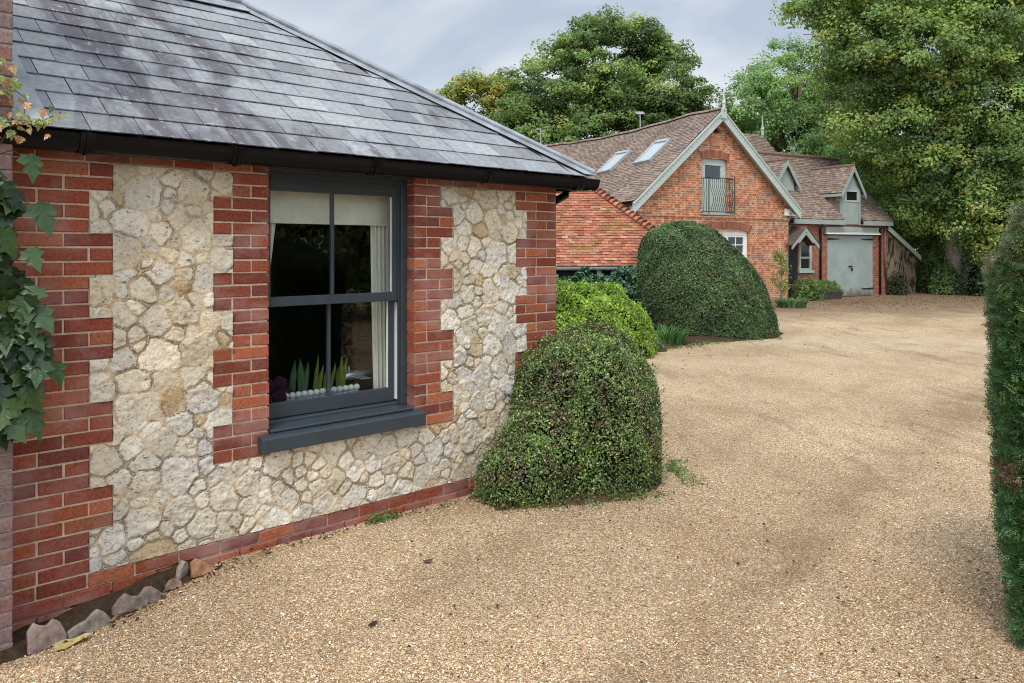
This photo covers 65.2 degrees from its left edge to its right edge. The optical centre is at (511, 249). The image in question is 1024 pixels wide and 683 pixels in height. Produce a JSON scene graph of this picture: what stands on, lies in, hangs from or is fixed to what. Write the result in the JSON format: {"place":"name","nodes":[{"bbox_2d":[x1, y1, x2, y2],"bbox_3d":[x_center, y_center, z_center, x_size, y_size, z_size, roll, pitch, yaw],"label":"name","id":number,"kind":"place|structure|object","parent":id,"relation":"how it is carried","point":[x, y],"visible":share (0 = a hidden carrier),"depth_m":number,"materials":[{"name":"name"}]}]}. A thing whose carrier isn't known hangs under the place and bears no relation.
{"place":"outdoors","nodes":[
{"label":"outdoors","id":0,"kind":"place"},
{"bbox_2d":[0,292,1023,682],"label":"gravel driveway","id":1,"kind":"structure","parent":0,"point":[872,354],"depth_m":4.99,"materials":[{"name":"beige gravel"}]},
{"bbox_2d":[0,0,12,650],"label":"brick pier","id":2,"kind":"structure","parent":1,"relation":"on","point":[6,458],"depth_m":3.81,"materials":[{"name":"red brick"}]},
{"bbox_2d":[0,58,70,451],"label":"creeper","id":3,"kind":"object","parent":2,"relation":"attached to","point":[28,364],"visible":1,"depth_m":3.70,"materials":[{"name":"green plant"}]},
{"bbox_2d":[26,619,66,654],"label":"edging slab","id":4,"kind":"structure","parent":1,"relation":"on","point":[40,638],"depth_m":3.88,"materials":[{"name":"stone"}]},
{"bbox_2d":[52,632,91,650],"bbox_3d":[-2.129,1.893,3.878,0.173,0.015,0.116,-9,4,-34],"label":"fallen leaf","id":5,"kind":"object","parent":1,"relation":"on","point":[59,645],"visible":1,"depth_m":3.87,"materials":[{"name":"yellow plant"}]},
{"bbox_2d":[66,609,110,638],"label":"edging slab","id":6,"kind":"structure","parent":1,"relation":"on","point":[94,620],"depth_m":4.04,"materials":[{"name":"grey stone"}]},
{"bbox_2d":[0,558,199,664],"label":"soil strip","id":7,"kind":"object","parent":1,"relation":"on","point":[81,612],"visible":0.09,"depth_m":4.19,"materials":[{"name":"brown soil"}]},
{"bbox_2d":[175,560,188,579],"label":"edging slab","id":8,"kind":"structure","parent":7,"relation":"on","point":[182,569],"depth_m":4.47,"materials":[{"name":"grey stone"}]},
{"bbox_2d":[111,586,164,615],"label":"edging slab","id":9,"kind":"structure","parent":1,"relation":"on","point":[124,603],"depth_m":4.22,"materials":[{"name":"grey stone"}]},
{"bbox_2d":[164,578,182,589],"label":"edging slab","id":10,"kind":"structure","parent":1,"relation":"on","point":[172,583],"depth_m":4.40,"materials":[{"name":"stone"}]},
{"bbox_2d":[190,558,210,577],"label":"edging slab","id":11,"kind":"structure","parent":1,"relation":"on","point":[198,567],"depth_m":4.51,"materials":[{"name":"orange stone"}]},
{"bbox_2d":[0,0,599,631],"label":"cottage","id":12,"kind":"structure","parent":1,"relation":"on","point":[180,144],"depth_m":4.91,"materials":[{"name":"beige stone"}]},
{"bbox_2d":[270,223,275,266],"bbox_3d":[-1.623,0.301,5.223,0.246,1.518,0.043,0,0,-43],"label":"curtain","id":13,"kind":"object","parent":12,"relation":"hanging from","point":[272,229],"visible":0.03,"depth_m":5.26,"materials":[{"name":"beige fabric"}]},
{"bbox_2d":[267,376,292,402],"bbox_3d":[-1.585,0.942,5.283,0.222,0.202,0.278,0,0,25],"label":"flower bowl","id":14,"kind":"object","parent":12,"relation":"in","point":[278,384],"visible":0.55,"depth_m":5.28,"materials":[{"name":"purple ceramic"}]},
{"bbox_2d":[286,355,359,399],"bbox_3d":[-1.325,0.883,5.505,0.586,0.320,0.128,0,0,-43],"label":"beaded trough","id":15,"kind":"object","parent":12,"relation":"on","point":[302,392],"visible":0.62,"depth_m":5.50,"materials":[{"name":"white ceramic"}]},
{"bbox_2d":[270,191,388,225],"bbox_3d":[-1.300,-0.339,5.478,1.160,0.326,0.036,0,0,-43],"label":"roller blind","id":16,"kind":"object","parent":12,"relation":"hanging from","point":[298,207],"depth_m":5.49,"materials":[{"name":"beige fabric"}]},
{"bbox_2d":[257,167,425,453],"bbox_3d":[-1.152,0.344,5.340,1.220,1.779,0.285,0,0,-43],"label":"window","id":17,"kind":"structure","parent":12,"relation":"in","point":[298,423],"depth_m":5.39,"materials":[{"name":"paint"}]},
{"bbox_2d":[345,366,372,383],"bbox_3d":[-1.146,0.941,5.812,0.267,0.205,0.292,0,0,-2],"label":"model aeroplane","id":18,"kind":"object","parent":12,"relation":"in","point":[361,374],"visible":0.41,"depth_m":5.78,"materials":[{"name":"silver metal"}]},
{"bbox_2d":[370,225,388,388],"bbox_3d":[-0.947,0.301,5.848,0.206,1.518,0.043,0,0,-43],"label":"curtain","id":19,"kind":"object","parent":12,"relation":"hanging from","point":[379,241],"visible":0.57,"depth_m":5.82,"materials":[{"name":"beige fabric"}]},
{"bbox_2d":[368,620,377,625],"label":"fallen leaf","id":20,"kind":"object","parent":1,"relation":"on","point":[373,623],"visible":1,"depth_m":3.82,"materials":[{"name":"brown plant"}]},
{"bbox_2d":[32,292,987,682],"bbox_3d":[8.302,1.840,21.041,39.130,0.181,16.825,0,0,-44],"label":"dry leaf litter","id":21,"kind":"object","parent":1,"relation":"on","point":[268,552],"visible":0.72,"depth_m":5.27,"materials":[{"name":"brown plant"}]},
{"bbox_2d":[476,469,662,510],"bbox_3d":[0.475,1.807,6.300,1.750,0.092,1.900,0,0,0],"label":"shrub bed","id":22,"kind":"object","parent":1,"relation":"on","point":[571,501],"visible":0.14,"depth_m":5.74,"materials":[{"name":"brown soil"}]},
{"bbox_2d":[468,314,673,508],"bbox_3d":[0.460,1.210,6.244,1.564,1.408,1.560,0,0,0],"label":"clipped shrub","id":23,"kind":"object","parent":22,"relation":"on","point":[588,431],"visible":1,"depth_m":5.93,"materials":[{"name":"green plant"}]},
{"bbox_2d":[365,336,781,524],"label":"edge weeds","id":24,"kind":"object","parent":1,"relation":"on","point":[677,468],"visible":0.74,"depth_m":5.90,"materials":[{"name":"green plant"}]},
{"bbox_2d":[555,187,655,279],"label":"outbuilding","id":25,"kind":"structure","parent":1,"relation":"on","point":[599,230],"depth_m":20.44,"materials":[{"name":"red brick"}]},
{"bbox_2d":[594,329,782,358],"bbox_3d":[3.060,1.769,15.980,5.920,0.117,6.960,0,0,0],"label":"flower bed","id":26,"kind":"object","parent":1,"relation":"on","point":[692,339],"visible":0.15,"depth_m":15.81,"materials":[{"name":"soil"}]},
{"bbox_2d":[556,263,650,309],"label":"ivy bank","id":27,"kind":"structure","parent":26,"relation":"on","point":[627,279],"depth_m":18.61,"materials":[{"name":"green plant"}]},
{"bbox_2d":[555,275,660,358],"bbox_3d":[1.031,1.055,13.999,3.052,1.526,2.123,0,0,0],"label":"lime shrub","id":28,"kind":"object","parent":26,"relation":"on","point":[582,303],"visible":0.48,"depth_m":13.39,"materials":[{"name":"green plant"}]},
{"bbox_2d":[653,331,663,348],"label":"silvery plant","id":29,"kind":"object","parent":26,"relation":"on","point":[659,344],"visible":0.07,"depth_m":14.39,"materials":[{"name":"green plant"}]},
{"bbox_2d":[653,322,698,344],"bbox_3d":[2.920,1.610,15.406,1.432,0.380,1.280,0,0,0],"label":"strap leaf clump","id":30,"kind":"object","parent":26,"relation":"on","point":[665,335],"visible":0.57,"depth_m":15.16,"materials":[{"name":"green plant"}]},
{"bbox_2d":[635,219,779,338],"bbox_3d":[4.173,0.580,17.238,3.037,2.490,2.780,0,0,0],"label":"clipped yew","id":31,"kind":"object","parent":26,"relation":"on","point":[706,280],"visible":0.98,"depth_m":16.28,"materials":[{"name":"green plant"}]},
{"bbox_2d":[768,245,791,300],"bbox_3d":[8.488,0.750,25.223,0.834,2.201,0.807,0,0,-41],"label":"sapling","id":32,"kind":"object","parent":1,"relation":"on","point":[777,256],"visible":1,"depth_m":25.15,"materials":[{"name":"green plant"}]},
{"bbox_2d":[781,253,782,301],"bbox_3d":[8.489,0.975,25.220,0.092,1.850,0.046,0,0,-23],"label":"tree stake","id":33,"kind":"object","parent":1,"relation":"on","point":[781,277],"visible":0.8,"depth_m":25.21,"materials":[{"name":"brown wood"}]},
{"bbox_2d":[772,296,811,308],"bbox_3d":[8.737,1.634,24.985,1.382,0.331,1.401,0,0,0],"label":"grey green clump","id":34,"kind":"object","parent":1,"relation":"on","point":[791,302],"visible":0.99,"depth_m":24.71,"materials":[{"name":"green plant"}]},
{"bbox_2d":[790,274,824,300],"bbox_3d":[10.645,1.342,28.657,1.218,0.990,1.041,0,0,0],"label":"bush","id":35,"kind":"object","parent":1,"relation":"on","point":[806,289],"visible":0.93,"depth_m":28.50,"materials":[{"name":"green plant"}]},
{"bbox_2d":[814,280,843,299],"bbox_3d":[11.553,1.453,29.400,1.543,0.734,0.782,0,0,-31],"label":"planting trough","id":36,"kind":"object","parent":1,"relation":"on","point":[833,293],"visible":0.58,"depth_m":29.30,"materials":[{"name":"stone"}]},
{"bbox_2d":[768,0,1023,293],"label":"oak","id":37,"kind":"object","parent":1,"relation":"on","point":[931,105],"visible":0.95,"depth_m":30.35,"materials":[{"name":"green plant"}]},
{"bbox_2d":[886,269,908,295],"bbox_3d":[15.426,1.294,31.974,0.914,1.069,0.784,0,0,0],"label":"bush","id":38,"kind":"object","parent":1,"relation":"on","point":[898,282],"visible":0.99,"depth_m":31.87,"materials":[{"name":"green plant"}]},
{"bbox_2d":[915,221,965,294],"bbox_3d":[17.697,0.261,33.346,1.814,3.177,3.185,0,0,21],"label":"ivy bush","id":39,"kind":"object","parent":1,"relation":"on","point":[936,273],"visible":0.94,"depth_m":33.45,"materials":[{"name":"green plant"}]},
{"bbox_2d":[930,157,1023,274],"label":"hazel tree","id":40,"kind":"object","parent":1,"relation":"on","point":[986,223],"visible":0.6,"depth_m":30.41,"materials":[{"name":"green plant"}]},
{"bbox_2d":[955,230,1023,295],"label":"holly bush","id":41,"kind":"object","parent":1,"relation":"on","point":[973,287],"visible":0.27,"depth_m":31.62,"materials":[{"name":"green plant"}]},
{"bbox_2d":[978,200,1023,649],"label":"yew hedge","id":42,"kind":"object","parent":1,"relation":"on","point":[1004,395],"visible":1,"depth_m":3.63,"materials":[{"name":"green plant"}]},
{"bbox_2d":[244,0,1023,249],"label":"sky","id":43,"kind":"structure","parent":0,"point":[427,43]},
{"label":"ground","id":44,"kind":"structure","parent":0,"visible":0},
{"bbox_2d":[432,66,529,129],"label":"yellowing tree","id":45,"kind":"object","parent":44,"relation":"on","point":[492,85],"visible":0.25,"depth_m":48.92,"materials":[{"name":"green plant"}]},
{"bbox_2d":[478,3,722,144],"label":"oak tree","id":46,"kind":"object","parent":44,"relation":"on","point":[599,107],"visible":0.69,"depth_m":45.61,"materials":[{"name":"green plant"}]},
{"bbox_2d":[545,89,801,300],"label":"brick house","id":47,"kind":"structure","parent":44,"relation":"on","point":[710,168],"depth_m":27.30,"materials":[{"name":"brick"}]},
{"bbox_2d":[635,111,644,127],"bbox_3d":[4.932,-4.792,30.842,0.340,1.184,0.513,0,0,2],"label":"tv aerial","id":48,"kind":"object","parent":47,"relation":"attached to","point":[639,112],"visible":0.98,"depth_m":30.75,"materials":[{"name":"grey metal"}]},
{"bbox_2d":[701,158,729,215],"bbox_3d":[6.773,-2.145,26.864,1.280,1.950,0.210,0,0,-31],"label":"balcony door","id":49,"kind":"structure","parent":47,"relation":"in","point":[711,162],"depth_m":26.91,"materials":[{"name":"white paint"}]},
{"bbox_2d":[717,230,746,257],"bbox_3d":[7.278,0.095,27.161,2.150,1.710,0.220,0,0,-31],"label":"window","id":50,"kind":"structure","parent":47,"relation":"in","point":[726,234],"depth_m":27.53,"materials":[{"name":"white paint"}]},
{"bbox_2d":[709,33,907,174],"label":"ash tree","id":51,"kind":"object","parent":44,"relation":"on","point":[778,108],"visible":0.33,"depth_m":41.40,"materials":[{"name":"green plant"}]},
{"bbox_2d":[756,150,920,298],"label":"garage","id":52,"kind":"structure","parent":44,"relation":"on","point":[845,239],"depth_m":31.02,"materials":[{"name":"red brick"}]},
{"bbox_2d":[789,245,797,298],"bbox_3d":[10.170,0.800,29.232,0.780,2.000,0.008,0,0,-31],"label":"porch door","id":53,"kind":"structure","parent":52,"relation":"in","point":[793,253],"depth_m":29.32,"materials":[{"name":"black wood"}]},
{"bbox_2d":[798,241,813,272],"bbox_3d":[10.869,0.265,29.640,0.800,1.170,0.170,0,0,-31],"label":"window","id":54,"kind":"structure","parent":52,"relation":"in","point":[805,252],"depth_m":29.66,"materials":[{"name":"white paint"}]},
{"bbox_2d":[827,235,849,296],"bbox_3d":[12.526,0.615,30.686,1.376,2.350,0.065,0,0,-31],"label":"garage door","id":55,"kind":"structure","parent":52,"relation":"in","point":[838,246],"depth_m":30.69,"materials":[{"name":"paint"}]},
{"bbox_2d":[850,236,872,295],"bbox_3d":[13.713,0.615,31.397,1.376,2.350,0.065,0,0,-31],"label":"garage door","id":56,"kind":"structure","parent":52,"relation":"in","point":[861,247],"depth_m":31.37,"materials":[{"name":"paint"}]},
{"bbox_2d":[707,101,1008,277],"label":"woodland","id":57,"kind":"object","parent":44,"relation":"on","point":[787,140],"depth_m":57.21,"materials":[{"name":"green plant"}]},
{"bbox_2d":[814,132,944,267],"bbox_3d":[17.610,-1.963,37.101,6.625,8.126,5.931,0,0,0],"label":"field maple","id":58,"kind":"object","parent":44,"relation":"on","point":[915,242],"visible":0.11,"depth_m":36.14,"materials":[{"name":"green plant"}]}
]}

